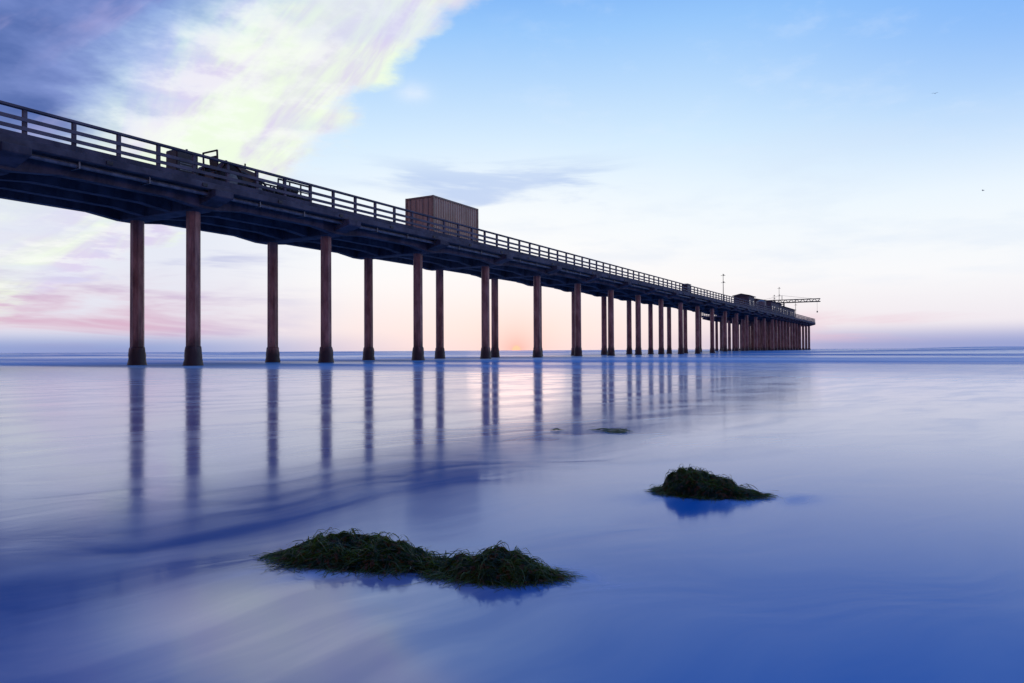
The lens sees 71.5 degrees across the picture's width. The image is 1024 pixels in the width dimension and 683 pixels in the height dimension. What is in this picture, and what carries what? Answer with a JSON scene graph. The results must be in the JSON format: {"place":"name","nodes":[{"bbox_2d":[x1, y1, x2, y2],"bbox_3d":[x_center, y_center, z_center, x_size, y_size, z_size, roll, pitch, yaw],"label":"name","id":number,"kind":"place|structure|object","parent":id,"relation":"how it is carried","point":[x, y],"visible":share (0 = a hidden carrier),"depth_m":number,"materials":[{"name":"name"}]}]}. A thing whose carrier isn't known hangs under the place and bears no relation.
{"place":"outdoors","nodes":[
{"label":"outdoors","id":0,"kind":"place"},
{"bbox_2d":[0,347,1023,682],"bbox_3d":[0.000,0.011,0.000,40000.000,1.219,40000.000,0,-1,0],"label":"water","id":1,"kind":"structure","parent":0,"point":[154,505],"depth_m":2.69,"materials":[{"name":"blue liquid"}]},
{"bbox_2d":[249,528,458,586],"bbox_3d":[-0.401,0.606,2.106,0.800,0.096,0.413,0,-1,15],"label":"seaweed clump","id":2,"kind":"object","parent":1,"relation":"on","point":[339,552],"visible":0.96,"depth_m":2.05,"materials":[{"name":"green plant"}]},
{"bbox_2d":[0,100,815,365],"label":"pier","id":3,"kind":"structure","parent":1,"relation":"in","point":[136,195],"depth_m":39.46,"materials":[{"name":"wood"}]},
{"bbox_2d":[166,149,197,174],"bbox_3d":[-14.883,-7.836,32.085,1.000,1.850,1.400,-1,-1,30],"label":"generator","id":4,"kind":"object","parent":3,"relation":"on","point":[179,154],"visible":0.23,"depth_m":31.67,"materials":[{"name":"paint"}]},
{"bbox_2d":[198,149,275,192],"bbox_3d":[-13.304,-7.907,34.805,1.840,2.045,3.750,-1,-1,30],"label":"tractor","id":5,"kind":"object","parent":3,"relation":"on","point":[232,168],"visible":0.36,"depth_m":33.58,"materials":[{"name":"metal"}]},
{"bbox_2d":[261,178,307,200],"bbox_3d":[-12.095,-7.554,36.878,1.900,1.380,3.106,-1,-1,30],"label":"flatbed trailer","id":6,"kind":"object","parent":3,"relation":"on","point":[287,189],"visible":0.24,"depth_m":36.82,"materials":[{"name":"paint"}]},
{"bbox_2d":[405,195,478,241],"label":"shipping container","id":7,"kind":"object","parent":3,"relation":"on","point":[443,208],"visible":0.34,"depth_m":49.87,"materials":[{"name":"metal"}]},
{"bbox_2d":[407,197,431,230],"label":"doors","id":8,"kind":"structure","parent":7,"relation":"in","point":[416,205],"depth_m":49.26,"materials":[{"name":"paint"}]},
{"bbox_2d":[733,293,754,306],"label":"pier shed","id":9,"kind":"structure","parent":3,"relation":"on","point":[750,298],"depth_m":137.37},
{"bbox_2d":[754,298,782,312],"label":"pier shed","id":10,"kind":"structure","parent":3,"relation":"on","point":[773,304],"depth_m":157.13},
{"bbox_2d":[782,306,794,315],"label":"pier shed","id":11,"kind":"structure","parent":3,"relation":"on","point":[784,308],"depth_m":178.12,"materials":[{"name":"grey"}]},
{"bbox_2d":[765,296,820,311],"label":"crane","id":12,"kind":"object","parent":3,"relation":"on","point":[801,301],"visible":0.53,"depth_m":197.05,"materials":[{"name":"paint"}]},
{"bbox_2d":[402,540,584,592],"bbox_3d":[-0.042,0.601,1.967,0.476,0.098,0.348,-1,-1,36],"label":"seaweed clump","id":13,"kind":"object","parent":1,"relation":"on","point":[497,565],"visible":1,"depth_m":1.92,"materials":[{"name":"green plant"}]},
{"bbox_2d":[589,426,632,433],"bbox_3d":[0.775,0.670,5.410,0.304,0.039,0.342,0,-1,-18],"label":"seaweed clump","id":14,"kind":"object","parent":1,"relation":"on","point":[616,430],"visible":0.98,"depth_m":5.39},
{"bbox_2d":[645,465,780,501],"bbox_3d":[0.870,0.595,3.066,0.588,0.129,0.415,0,-1,0],"label":"seaweed clump","id":15,"kind":"object","parent":1,"relation":"on","point":[689,482],"visible":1,"depth_m":3.00,"materials":[{"name":"green plant"}]},
{"bbox_2d":[0,0,1023,352],"label":"sky","id":16,"kind":"structure","parent":0,"point":[806,149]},
{"bbox_2d":[756,300,765,308],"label":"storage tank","id":17,"kind":"object","parent":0,"point":[762,302],"visible":0.48,"depth_m":150.16,"materials":[{"name":"metal"}]}
]}

